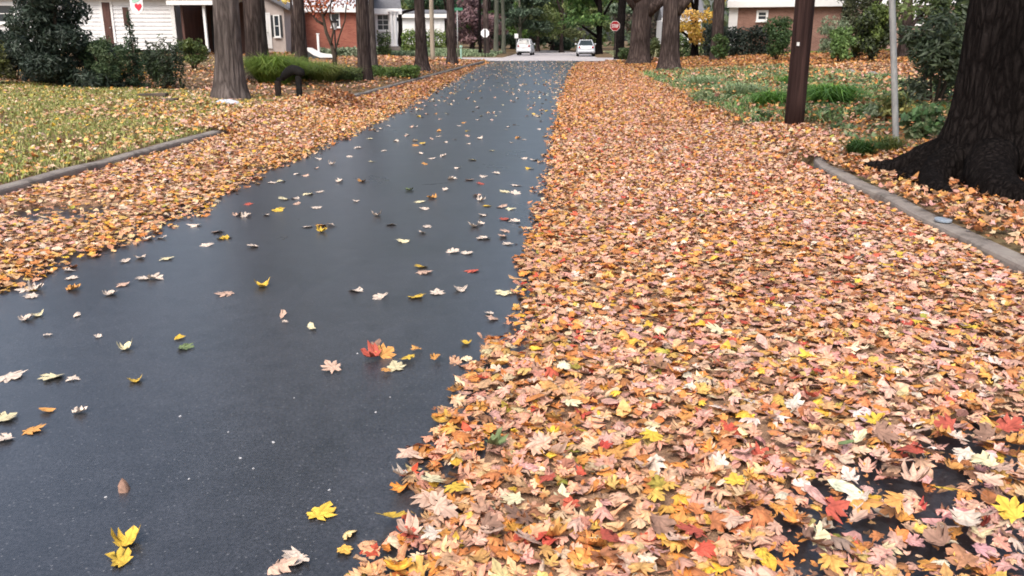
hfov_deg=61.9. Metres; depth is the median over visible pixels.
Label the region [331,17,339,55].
lamp post
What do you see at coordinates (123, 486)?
fallen leaf
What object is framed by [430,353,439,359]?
fallen leaf
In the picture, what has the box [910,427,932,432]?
fallen leaf
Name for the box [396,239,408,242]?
fallen leaf
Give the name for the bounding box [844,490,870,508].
fallen leaf
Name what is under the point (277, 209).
fallen leaf
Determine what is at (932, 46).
rhododendron
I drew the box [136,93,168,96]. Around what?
old board
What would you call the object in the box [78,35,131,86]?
juniper
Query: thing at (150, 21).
clapboard house
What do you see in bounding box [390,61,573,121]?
scattered leaves
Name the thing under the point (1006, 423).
fallen leaf
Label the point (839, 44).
shrub
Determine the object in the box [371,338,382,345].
fallen leaf
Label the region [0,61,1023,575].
road
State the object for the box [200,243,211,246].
fallen leaf
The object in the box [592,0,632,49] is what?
leafy tree
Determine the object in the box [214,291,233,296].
fallen leaf
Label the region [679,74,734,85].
grass tussock
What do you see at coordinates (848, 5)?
shrub
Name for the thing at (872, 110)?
leafy plant
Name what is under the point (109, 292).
fallen leaf
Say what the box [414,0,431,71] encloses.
shade tree
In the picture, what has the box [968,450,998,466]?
fallen leaf
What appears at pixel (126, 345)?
fallen leaf
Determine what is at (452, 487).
fallen leaf
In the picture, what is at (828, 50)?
lawn grass
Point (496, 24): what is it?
shade tree
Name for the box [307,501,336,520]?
fallen leaf
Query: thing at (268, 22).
door
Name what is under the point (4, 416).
fallen leaf
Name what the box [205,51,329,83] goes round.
grass tussock
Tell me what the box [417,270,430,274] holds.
fallen leaf
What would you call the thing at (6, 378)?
fallen leaf
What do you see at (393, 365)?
fallen leaf
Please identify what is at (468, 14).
purple tree
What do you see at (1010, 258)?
kerb
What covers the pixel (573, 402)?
fallen leaf
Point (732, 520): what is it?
fallen leaf
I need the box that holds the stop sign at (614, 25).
[610,20,619,59]
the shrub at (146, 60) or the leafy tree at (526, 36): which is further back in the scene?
the leafy tree at (526, 36)
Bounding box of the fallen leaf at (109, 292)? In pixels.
[102,289,116,294]
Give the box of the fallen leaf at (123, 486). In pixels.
[118,478,129,492]
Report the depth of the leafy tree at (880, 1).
46.60 m
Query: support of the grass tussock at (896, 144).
on the ground at (809, 160)
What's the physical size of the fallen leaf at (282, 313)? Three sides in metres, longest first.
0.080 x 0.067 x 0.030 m
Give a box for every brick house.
[292,0,356,49]
[727,0,861,51]
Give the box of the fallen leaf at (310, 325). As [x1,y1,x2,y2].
[307,322,314,328]
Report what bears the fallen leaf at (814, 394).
on the leaf litter at (477, 503)
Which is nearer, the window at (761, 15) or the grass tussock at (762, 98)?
the grass tussock at (762, 98)
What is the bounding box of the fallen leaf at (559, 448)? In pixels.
[548,441,569,454]
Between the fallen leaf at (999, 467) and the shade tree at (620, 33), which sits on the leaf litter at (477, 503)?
the fallen leaf at (999, 467)
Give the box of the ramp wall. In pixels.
[307,48,331,58]
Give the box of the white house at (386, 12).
[374,0,401,49]
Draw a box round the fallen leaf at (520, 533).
[514,528,541,544]
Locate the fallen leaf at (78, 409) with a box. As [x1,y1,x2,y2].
[72,405,87,412]
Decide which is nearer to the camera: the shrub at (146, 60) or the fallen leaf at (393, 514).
the fallen leaf at (393, 514)
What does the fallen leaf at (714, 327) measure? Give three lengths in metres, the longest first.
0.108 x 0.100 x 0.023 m
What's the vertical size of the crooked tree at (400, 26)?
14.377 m
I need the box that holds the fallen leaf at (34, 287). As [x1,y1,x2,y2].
[27,280,43,289]
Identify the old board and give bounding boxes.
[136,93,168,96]
[150,98,178,100]
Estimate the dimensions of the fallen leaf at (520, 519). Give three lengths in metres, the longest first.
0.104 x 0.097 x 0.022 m
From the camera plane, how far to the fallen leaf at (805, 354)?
3.68 m
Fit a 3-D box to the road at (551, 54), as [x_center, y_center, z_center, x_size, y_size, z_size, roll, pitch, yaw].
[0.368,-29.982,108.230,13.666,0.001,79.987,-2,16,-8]
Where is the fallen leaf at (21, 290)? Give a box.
[15,288,32,292]
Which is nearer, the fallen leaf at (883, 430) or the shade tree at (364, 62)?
the fallen leaf at (883, 430)
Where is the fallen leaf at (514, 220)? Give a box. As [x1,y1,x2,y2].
[508,218,520,221]
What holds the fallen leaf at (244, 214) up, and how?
on the road at (246, 369)
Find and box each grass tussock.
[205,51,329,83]
[291,58,336,80]
[303,60,369,81]
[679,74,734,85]
[705,79,776,96]
[732,87,816,111]
[762,74,820,83]
[766,81,890,106]
[826,136,892,158]
[864,132,917,154]
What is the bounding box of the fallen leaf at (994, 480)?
[974,472,1005,485]
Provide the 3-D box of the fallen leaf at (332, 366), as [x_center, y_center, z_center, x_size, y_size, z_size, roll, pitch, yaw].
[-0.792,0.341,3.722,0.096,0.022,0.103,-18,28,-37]
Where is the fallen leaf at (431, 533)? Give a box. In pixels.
[421,525,441,539]
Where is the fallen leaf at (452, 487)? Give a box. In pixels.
[444,481,467,492]
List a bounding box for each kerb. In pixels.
[0,129,228,195]
[342,61,483,98]
[814,156,1023,278]
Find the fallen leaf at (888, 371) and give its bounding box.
[884,370,903,374]
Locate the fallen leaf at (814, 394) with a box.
[803,384,822,396]
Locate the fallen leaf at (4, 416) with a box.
[0,411,16,420]
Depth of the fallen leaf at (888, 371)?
3.44 m
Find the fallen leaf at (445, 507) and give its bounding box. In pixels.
[431,497,457,518]
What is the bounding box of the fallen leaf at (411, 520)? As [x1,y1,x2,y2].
[396,510,422,534]
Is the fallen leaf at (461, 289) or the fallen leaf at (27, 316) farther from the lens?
the fallen leaf at (461, 289)
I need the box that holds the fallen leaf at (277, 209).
[272,207,282,211]
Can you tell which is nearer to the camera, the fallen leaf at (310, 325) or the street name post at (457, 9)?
the fallen leaf at (310, 325)
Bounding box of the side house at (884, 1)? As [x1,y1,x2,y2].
[850,0,962,49]
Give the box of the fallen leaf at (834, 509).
[823,496,849,523]
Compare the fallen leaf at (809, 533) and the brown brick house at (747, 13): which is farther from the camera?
the brown brick house at (747, 13)
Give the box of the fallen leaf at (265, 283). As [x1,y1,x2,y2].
[254,277,269,286]
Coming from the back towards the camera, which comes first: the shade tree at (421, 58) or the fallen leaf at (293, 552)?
the shade tree at (421, 58)
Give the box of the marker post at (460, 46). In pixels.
[459,45,462,58]
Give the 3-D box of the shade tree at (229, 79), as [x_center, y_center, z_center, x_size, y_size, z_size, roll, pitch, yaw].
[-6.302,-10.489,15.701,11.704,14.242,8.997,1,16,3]
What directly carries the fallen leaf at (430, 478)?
on the leaf litter at (477, 503)
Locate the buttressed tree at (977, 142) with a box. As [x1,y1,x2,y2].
[857,0,1023,205]
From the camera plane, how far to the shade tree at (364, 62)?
26.06 m
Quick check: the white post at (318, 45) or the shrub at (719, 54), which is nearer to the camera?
the shrub at (719, 54)
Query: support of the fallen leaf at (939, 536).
on the leaf litter at (477, 503)
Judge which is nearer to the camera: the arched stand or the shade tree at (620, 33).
the arched stand
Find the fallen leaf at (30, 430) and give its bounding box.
[22,423,45,434]
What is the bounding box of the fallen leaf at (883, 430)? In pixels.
[874,420,898,443]
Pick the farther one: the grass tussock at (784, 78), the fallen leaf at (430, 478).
the grass tussock at (784, 78)
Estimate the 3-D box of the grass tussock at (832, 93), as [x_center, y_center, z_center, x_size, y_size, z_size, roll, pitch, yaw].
[5.651,-3.391,14.984,2.864,0.545,3.029,1,16,3]
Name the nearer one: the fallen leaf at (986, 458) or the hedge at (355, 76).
the fallen leaf at (986, 458)
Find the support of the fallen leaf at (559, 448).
on the leaf litter at (477, 503)
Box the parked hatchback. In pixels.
[516,39,534,54]
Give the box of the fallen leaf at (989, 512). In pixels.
[980,509,997,516]
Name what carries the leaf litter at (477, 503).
on the road at (246, 369)
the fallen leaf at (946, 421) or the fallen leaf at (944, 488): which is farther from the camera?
the fallen leaf at (946, 421)
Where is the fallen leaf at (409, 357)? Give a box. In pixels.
[401,354,414,359]
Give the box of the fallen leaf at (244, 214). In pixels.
[241,212,250,216]
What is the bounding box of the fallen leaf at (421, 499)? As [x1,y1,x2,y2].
[410,489,437,507]
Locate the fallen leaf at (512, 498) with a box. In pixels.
[499,491,524,504]
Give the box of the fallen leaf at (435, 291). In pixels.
[431,288,443,294]
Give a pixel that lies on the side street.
(546, 59)
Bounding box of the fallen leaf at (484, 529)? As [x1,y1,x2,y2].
[480,525,505,532]
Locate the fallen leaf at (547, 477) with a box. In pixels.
[538,472,556,483]
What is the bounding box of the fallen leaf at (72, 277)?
[66,275,78,278]
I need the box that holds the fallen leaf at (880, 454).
[871,447,891,463]
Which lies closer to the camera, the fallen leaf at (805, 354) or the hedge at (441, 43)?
the fallen leaf at (805, 354)
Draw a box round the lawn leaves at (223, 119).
[0,50,487,180]
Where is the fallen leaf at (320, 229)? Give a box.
[316,224,326,231]
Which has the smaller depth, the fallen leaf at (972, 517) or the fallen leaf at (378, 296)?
the fallen leaf at (972, 517)
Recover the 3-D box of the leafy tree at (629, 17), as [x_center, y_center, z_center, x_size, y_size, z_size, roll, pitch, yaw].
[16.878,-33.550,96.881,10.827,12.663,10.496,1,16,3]
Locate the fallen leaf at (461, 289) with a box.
[454,284,467,291]
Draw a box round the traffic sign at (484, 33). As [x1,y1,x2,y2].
[481,29,488,56]
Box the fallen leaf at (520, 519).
[503,504,533,524]
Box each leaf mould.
[0,77,444,276]
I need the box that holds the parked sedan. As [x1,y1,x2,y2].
[575,40,595,55]
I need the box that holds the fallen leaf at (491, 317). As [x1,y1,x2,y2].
[485,315,497,319]
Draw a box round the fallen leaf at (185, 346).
[179,343,193,349]
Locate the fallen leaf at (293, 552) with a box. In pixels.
[281,546,308,564]
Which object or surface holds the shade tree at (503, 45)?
on the ground at (809, 160)
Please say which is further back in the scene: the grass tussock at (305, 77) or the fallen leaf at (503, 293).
the grass tussock at (305, 77)
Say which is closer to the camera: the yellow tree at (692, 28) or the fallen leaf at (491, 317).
the fallen leaf at (491, 317)
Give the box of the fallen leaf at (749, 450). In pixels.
[734,447,755,453]
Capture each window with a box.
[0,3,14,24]
[273,15,280,37]
[330,12,340,27]
[376,14,389,31]
[755,10,768,21]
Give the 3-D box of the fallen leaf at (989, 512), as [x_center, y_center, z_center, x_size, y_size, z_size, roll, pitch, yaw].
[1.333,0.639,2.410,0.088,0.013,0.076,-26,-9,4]
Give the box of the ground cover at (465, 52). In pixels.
[376,46,503,56]
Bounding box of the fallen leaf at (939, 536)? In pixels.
[921,522,951,545]
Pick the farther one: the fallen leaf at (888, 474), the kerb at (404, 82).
the kerb at (404, 82)
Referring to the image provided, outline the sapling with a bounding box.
[304,0,355,64]
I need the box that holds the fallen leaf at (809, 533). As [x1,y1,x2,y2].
[802,527,832,546]
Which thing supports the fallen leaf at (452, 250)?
on the road at (246, 369)
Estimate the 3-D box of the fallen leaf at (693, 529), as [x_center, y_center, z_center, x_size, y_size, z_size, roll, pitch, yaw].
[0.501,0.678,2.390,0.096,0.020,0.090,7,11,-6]
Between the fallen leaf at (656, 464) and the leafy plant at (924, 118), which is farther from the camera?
the leafy plant at (924, 118)
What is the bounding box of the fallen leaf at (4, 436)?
[0,433,13,440]
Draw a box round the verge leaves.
[605,49,1023,252]
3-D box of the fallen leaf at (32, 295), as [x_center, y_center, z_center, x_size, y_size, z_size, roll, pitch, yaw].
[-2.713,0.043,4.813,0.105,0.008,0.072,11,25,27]
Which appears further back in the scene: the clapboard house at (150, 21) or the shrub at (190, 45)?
the clapboard house at (150, 21)
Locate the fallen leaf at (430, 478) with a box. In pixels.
[421,472,443,481]
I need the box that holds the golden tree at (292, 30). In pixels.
[277,0,294,53]
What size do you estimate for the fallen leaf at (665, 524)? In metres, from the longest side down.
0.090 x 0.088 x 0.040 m
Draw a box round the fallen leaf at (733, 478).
[724,472,747,485]
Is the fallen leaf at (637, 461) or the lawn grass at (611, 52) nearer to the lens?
the fallen leaf at (637, 461)
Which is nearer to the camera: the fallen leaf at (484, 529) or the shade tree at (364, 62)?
the fallen leaf at (484, 529)
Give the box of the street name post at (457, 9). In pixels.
[454,8,462,57]
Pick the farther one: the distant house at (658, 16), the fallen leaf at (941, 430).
the distant house at (658, 16)
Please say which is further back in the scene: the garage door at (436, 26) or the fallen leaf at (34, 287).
the garage door at (436, 26)
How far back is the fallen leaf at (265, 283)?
5.00 m
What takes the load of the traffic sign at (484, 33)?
on the ground at (809, 160)
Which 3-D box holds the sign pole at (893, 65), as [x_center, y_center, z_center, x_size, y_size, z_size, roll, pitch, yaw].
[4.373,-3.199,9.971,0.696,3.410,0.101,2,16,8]
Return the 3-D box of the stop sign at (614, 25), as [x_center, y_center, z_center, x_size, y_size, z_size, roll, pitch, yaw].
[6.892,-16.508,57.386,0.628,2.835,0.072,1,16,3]
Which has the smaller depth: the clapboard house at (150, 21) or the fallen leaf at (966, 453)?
the fallen leaf at (966, 453)
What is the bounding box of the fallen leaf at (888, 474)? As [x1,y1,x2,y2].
[879,471,901,476]
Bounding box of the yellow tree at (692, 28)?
[680,0,725,55]
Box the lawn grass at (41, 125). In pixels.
[0,80,300,183]
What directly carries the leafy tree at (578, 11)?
on the ground at (809, 160)
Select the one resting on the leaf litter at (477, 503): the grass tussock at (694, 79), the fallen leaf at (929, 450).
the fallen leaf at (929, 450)
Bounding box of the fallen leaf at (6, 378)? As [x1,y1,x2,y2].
[0,370,26,382]
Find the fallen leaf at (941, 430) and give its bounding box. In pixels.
[934,425,953,437]
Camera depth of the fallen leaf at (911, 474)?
2.63 m
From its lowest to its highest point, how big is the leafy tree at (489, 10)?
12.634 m
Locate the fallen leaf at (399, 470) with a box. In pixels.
[391,463,413,474]
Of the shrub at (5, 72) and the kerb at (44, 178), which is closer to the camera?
the kerb at (44, 178)
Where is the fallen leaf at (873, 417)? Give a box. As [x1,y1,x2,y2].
[865,412,885,423]
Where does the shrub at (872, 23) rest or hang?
on the ground at (809, 160)
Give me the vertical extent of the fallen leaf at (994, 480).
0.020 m
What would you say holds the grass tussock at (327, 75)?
on the ground at (809, 160)
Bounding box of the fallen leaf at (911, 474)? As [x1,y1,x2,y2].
[900,459,930,481]
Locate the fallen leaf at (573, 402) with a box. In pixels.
[563,399,582,406]
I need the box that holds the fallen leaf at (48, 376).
[38,373,61,379]
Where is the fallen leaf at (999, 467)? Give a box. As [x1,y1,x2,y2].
[990,462,1013,471]
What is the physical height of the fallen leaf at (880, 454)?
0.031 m
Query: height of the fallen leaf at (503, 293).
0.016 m
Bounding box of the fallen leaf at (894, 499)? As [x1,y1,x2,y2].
[883,491,904,513]
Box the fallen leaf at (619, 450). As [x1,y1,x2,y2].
[604,444,629,458]
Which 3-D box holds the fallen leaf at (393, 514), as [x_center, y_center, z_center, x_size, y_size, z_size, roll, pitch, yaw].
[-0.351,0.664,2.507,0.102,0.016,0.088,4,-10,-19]
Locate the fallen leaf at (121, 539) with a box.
[111,524,140,546]
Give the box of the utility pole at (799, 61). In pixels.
[784,0,814,124]
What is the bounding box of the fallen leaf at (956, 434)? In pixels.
[947,430,969,441]
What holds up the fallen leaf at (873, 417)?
on the leaf litter at (477, 503)
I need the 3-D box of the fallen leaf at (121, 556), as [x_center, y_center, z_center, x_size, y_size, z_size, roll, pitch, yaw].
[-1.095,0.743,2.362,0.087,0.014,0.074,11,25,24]
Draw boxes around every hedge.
[320,46,356,56]
[336,67,362,81]
[372,64,420,77]
[376,30,391,55]
[401,29,414,50]
[426,29,446,47]
[680,32,708,56]
[701,23,770,56]
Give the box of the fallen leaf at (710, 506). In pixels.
[703,500,730,512]
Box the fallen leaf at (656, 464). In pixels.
[646,454,665,474]
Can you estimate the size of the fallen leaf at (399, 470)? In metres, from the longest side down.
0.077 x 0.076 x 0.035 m
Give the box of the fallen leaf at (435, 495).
[425,489,446,509]
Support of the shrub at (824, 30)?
on the ground at (809, 160)
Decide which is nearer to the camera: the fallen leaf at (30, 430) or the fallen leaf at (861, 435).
the fallen leaf at (861, 435)
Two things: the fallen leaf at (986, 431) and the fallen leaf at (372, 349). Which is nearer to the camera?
the fallen leaf at (986, 431)
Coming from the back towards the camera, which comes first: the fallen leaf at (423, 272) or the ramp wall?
the ramp wall
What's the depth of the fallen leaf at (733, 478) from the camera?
2.67 m
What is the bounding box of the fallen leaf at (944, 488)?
[931,486,957,490]
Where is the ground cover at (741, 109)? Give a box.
[638,63,952,123]
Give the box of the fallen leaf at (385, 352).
[375,343,395,358]
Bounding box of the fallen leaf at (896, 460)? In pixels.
[886,457,912,461]
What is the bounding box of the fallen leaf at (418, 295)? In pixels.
[408,293,425,297]
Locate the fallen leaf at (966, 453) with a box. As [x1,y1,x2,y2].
[952,446,974,462]
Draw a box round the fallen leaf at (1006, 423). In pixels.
[995,413,1023,431]
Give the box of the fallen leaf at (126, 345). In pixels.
[116,341,131,349]
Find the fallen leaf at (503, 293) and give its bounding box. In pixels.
[496,289,511,295]
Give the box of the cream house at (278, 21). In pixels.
[241,0,305,52]
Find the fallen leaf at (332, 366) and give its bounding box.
[320,360,340,373]
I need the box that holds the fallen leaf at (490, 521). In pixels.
[481,511,502,529]
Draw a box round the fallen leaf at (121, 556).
[105,546,132,567]
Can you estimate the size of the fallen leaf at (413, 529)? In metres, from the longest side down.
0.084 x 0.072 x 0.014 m
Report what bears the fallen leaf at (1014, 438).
on the leaf litter at (477, 503)
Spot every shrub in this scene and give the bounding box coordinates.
[0,28,28,79]
[0,40,15,82]
[136,49,166,74]
[140,34,186,88]
[175,37,209,68]
[618,47,628,60]
[650,37,660,60]
[710,32,729,60]
[761,15,792,59]
[816,15,850,58]
[829,26,857,61]
[837,0,876,51]
[850,1,899,59]
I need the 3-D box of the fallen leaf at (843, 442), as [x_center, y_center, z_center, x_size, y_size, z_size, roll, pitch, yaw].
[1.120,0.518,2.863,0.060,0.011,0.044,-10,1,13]
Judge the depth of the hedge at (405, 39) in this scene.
75.32 m
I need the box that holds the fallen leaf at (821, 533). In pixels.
[809,521,832,551]
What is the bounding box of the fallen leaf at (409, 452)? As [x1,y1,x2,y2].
[396,446,421,458]
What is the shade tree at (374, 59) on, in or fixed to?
on the ground at (809, 160)
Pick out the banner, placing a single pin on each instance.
(136, 6)
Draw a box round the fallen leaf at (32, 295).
[22,292,37,297]
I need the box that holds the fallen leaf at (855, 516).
[849,508,867,521]
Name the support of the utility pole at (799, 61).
on the ground at (809, 160)
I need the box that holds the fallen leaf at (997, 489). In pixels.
[994,485,1010,500]
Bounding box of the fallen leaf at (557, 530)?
[546,516,567,535]
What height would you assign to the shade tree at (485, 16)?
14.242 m
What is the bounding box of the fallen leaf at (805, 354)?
[799,347,816,358]
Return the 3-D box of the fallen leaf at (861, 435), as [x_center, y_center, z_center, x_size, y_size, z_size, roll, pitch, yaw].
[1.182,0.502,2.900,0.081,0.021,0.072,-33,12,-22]
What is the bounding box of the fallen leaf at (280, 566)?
[267,556,298,574]
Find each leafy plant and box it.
[863,102,890,119]
[877,91,913,116]
[899,101,945,139]
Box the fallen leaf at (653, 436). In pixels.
[640,428,663,441]
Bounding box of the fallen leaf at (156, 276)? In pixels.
[147,272,163,279]
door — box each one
[99,0,116,44]
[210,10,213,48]
[265,13,272,48]
[402,24,413,43]
[428,24,440,44]
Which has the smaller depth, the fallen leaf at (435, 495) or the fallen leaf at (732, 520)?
the fallen leaf at (732, 520)
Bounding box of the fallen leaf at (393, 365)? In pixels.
[387,360,406,371]
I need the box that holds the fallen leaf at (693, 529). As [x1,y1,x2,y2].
[676,521,707,537]
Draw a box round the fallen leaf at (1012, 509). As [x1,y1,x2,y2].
[991,494,1023,523]
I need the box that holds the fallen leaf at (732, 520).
[720,513,751,529]
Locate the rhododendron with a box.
[896,7,965,104]
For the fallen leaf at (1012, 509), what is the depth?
2.44 m
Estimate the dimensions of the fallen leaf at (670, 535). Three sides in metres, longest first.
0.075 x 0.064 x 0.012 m
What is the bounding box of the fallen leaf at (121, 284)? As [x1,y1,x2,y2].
[116,282,128,286]
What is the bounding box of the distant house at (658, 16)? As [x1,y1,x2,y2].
[654,0,705,43]
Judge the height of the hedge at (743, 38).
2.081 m
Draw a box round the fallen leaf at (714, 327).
[705,321,723,334]
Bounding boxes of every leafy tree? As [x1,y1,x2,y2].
[401,0,435,9]
[404,0,482,37]
[456,0,512,45]
[491,0,532,48]
[498,0,553,48]
[505,0,567,51]
[512,0,596,52]
[514,0,574,50]
[558,0,617,53]
[559,0,628,43]
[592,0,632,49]
[613,13,698,46]
[836,0,882,52]
[874,0,940,56]
[897,0,961,15]
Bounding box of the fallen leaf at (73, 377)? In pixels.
[66,375,78,380]
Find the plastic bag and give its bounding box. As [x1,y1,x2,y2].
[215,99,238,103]
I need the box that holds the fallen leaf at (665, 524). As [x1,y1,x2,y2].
[649,512,676,535]
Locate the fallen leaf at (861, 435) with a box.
[852,428,867,442]
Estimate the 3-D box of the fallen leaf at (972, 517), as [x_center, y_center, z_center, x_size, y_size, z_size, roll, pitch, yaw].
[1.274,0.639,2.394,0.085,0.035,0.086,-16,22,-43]
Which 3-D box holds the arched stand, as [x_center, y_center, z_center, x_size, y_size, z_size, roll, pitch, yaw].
[-4.823,-4.431,18.580,0.678,0.832,0.220,1,16,3]
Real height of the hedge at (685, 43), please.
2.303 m
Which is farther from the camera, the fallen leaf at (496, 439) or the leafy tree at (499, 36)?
the leafy tree at (499, 36)
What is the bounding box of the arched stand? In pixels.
[274,65,304,97]
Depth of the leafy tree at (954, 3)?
38.79 m
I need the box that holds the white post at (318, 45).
[316,33,319,51]
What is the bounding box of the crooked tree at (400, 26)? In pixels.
[397,0,424,47]
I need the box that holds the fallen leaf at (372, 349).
[360,340,381,356]
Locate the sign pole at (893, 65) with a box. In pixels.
[889,0,898,140]
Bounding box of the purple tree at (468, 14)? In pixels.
[444,0,507,49]
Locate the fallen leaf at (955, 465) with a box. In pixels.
[944,457,968,469]
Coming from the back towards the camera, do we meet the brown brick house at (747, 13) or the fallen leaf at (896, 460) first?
the brown brick house at (747, 13)
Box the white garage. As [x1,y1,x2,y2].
[397,10,446,44]
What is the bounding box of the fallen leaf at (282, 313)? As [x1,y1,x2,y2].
[279,310,286,317]
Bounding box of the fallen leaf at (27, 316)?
[18,312,34,319]
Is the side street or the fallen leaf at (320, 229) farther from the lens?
the side street
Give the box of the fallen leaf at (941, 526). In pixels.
[930,523,959,528]
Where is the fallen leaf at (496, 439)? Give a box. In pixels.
[485,426,508,444]
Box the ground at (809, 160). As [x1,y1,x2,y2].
[0,41,1023,254]
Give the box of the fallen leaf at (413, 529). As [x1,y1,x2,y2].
[396,519,418,538]
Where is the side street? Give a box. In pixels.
[428,57,618,60]
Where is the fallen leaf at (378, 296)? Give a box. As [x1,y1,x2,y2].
[373,292,387,299]
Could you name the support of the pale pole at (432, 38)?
on the ground at (809, 160)
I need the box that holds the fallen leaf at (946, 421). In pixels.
[933,412,955,432]
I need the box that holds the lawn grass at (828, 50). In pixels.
[780,49,889,53]
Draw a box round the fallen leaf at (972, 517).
[948,507,981,525]
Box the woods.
[401,0,728,48]
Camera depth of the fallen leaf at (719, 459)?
2.78 m
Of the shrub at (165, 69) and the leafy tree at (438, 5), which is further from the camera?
the leafy tree at (438, 5)
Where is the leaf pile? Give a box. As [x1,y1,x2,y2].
[297,86,422,112]
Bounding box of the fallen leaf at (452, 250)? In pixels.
[447,248,458,252]
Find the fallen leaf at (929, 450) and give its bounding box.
[913,444,942,454]
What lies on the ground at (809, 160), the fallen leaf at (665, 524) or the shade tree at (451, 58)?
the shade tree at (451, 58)
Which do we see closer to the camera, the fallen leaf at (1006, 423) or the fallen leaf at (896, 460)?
the fallen leaf at (896, 460)
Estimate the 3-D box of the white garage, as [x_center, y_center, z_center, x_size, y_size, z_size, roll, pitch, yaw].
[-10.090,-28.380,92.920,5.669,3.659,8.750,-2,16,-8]
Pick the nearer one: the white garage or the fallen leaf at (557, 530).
the fallen leaf at (557, 530)
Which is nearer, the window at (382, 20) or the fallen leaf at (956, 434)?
the fallen leaf at (956, 434)
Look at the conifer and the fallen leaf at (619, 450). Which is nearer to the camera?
the fallen leaf at (619, 450)
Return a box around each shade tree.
[210,0,250,99]
[243,0,268,79]
[292,0,308,62]
[355,0,373,80]
[368,0,377,64]
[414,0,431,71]
[446,0,458,63]
[478,0,481,52]
[483,0,489,53]
[493,0,498,51]
[501,0,505,52]
[614,0,625,58]
[625,0,662,63]
[655,0,692,69]
[708,0,724,59]
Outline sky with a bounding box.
[445,0,728,42]
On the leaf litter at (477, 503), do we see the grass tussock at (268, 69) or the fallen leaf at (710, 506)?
the fallen leaf at (710, 506)
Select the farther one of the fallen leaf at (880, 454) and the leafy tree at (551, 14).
the leafy tree at (551, 14)
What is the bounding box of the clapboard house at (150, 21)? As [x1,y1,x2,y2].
[0,0,182,49]
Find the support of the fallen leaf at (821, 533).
on the fallen leaf at (809, 533)
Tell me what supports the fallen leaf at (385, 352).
on the road at (246, 369)
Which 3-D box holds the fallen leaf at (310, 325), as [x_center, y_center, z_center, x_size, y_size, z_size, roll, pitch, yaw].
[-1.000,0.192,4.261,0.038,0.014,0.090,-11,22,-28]
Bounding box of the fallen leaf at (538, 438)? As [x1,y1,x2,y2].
[525,430,550,447]
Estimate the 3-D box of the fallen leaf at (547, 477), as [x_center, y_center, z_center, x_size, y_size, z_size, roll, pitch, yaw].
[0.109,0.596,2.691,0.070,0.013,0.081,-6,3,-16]
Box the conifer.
[120,8,153,88]
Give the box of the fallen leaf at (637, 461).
[634,457,654,467]
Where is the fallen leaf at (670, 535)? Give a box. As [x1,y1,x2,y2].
[665,531,691,539]
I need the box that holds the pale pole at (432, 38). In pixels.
[429,0,434,59]
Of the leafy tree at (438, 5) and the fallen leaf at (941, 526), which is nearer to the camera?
the fallen leaf at (941, 526)
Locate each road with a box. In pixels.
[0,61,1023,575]
[503,50,596,57]
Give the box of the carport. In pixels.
[166,0,245,53]
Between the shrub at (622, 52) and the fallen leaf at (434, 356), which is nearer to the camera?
the fallen leaf at (434, 356)
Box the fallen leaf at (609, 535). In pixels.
[600,528,626,542]
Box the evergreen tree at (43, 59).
[1,0,129,87]
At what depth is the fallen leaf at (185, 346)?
4.00 m
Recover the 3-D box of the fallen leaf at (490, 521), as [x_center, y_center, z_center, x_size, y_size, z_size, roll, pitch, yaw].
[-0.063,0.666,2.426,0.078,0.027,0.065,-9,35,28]
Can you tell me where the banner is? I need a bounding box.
[130,0,142,13]
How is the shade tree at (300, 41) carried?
on the ground at (809, 160)
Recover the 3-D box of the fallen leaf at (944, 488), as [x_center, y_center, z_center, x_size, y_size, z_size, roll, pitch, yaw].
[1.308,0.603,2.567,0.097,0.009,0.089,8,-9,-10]
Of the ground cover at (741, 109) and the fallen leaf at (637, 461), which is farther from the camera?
the ground cover at (741, 109)
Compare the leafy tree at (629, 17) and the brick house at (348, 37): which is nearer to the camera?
the brick house at (348, 37)
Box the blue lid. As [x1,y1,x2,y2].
[934,217,951,222]
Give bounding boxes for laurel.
[926,0,968,73]
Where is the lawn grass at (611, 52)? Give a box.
[603,47,740,56]
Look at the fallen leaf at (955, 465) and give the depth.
2.71 m
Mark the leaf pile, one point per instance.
(340, 94)
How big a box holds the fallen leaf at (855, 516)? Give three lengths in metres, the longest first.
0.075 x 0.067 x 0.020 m
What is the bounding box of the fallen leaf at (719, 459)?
[708,451,729,469]
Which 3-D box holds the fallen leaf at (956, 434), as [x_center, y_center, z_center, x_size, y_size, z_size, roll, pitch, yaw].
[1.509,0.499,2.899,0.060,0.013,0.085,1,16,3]
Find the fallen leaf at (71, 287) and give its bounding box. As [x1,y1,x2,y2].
[66,283,80,290]
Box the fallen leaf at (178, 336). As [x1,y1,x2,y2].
[174,334,184,339]
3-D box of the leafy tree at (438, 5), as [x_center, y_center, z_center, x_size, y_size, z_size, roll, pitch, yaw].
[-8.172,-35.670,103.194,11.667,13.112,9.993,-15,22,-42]
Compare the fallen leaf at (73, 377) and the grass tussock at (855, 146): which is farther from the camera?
the grass tussock at (855, 146)
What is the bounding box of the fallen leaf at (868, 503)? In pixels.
[849,497,883,512]
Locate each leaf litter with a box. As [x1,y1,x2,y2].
[0,62,489,293]
[337,61,1023,575]
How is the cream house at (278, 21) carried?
on the ground at (809, 160)
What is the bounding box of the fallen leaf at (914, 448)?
[897,441,926,453]
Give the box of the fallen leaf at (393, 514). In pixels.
[377,510,406,517]
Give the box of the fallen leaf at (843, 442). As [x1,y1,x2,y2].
[838,439,854,444]
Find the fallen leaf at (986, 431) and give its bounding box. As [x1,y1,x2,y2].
[973,421,995,439]
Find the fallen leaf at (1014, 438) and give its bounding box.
[1006,433,1023,444]
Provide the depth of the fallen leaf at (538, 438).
2.94 m
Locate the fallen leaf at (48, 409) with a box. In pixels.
[39,408,55,411]

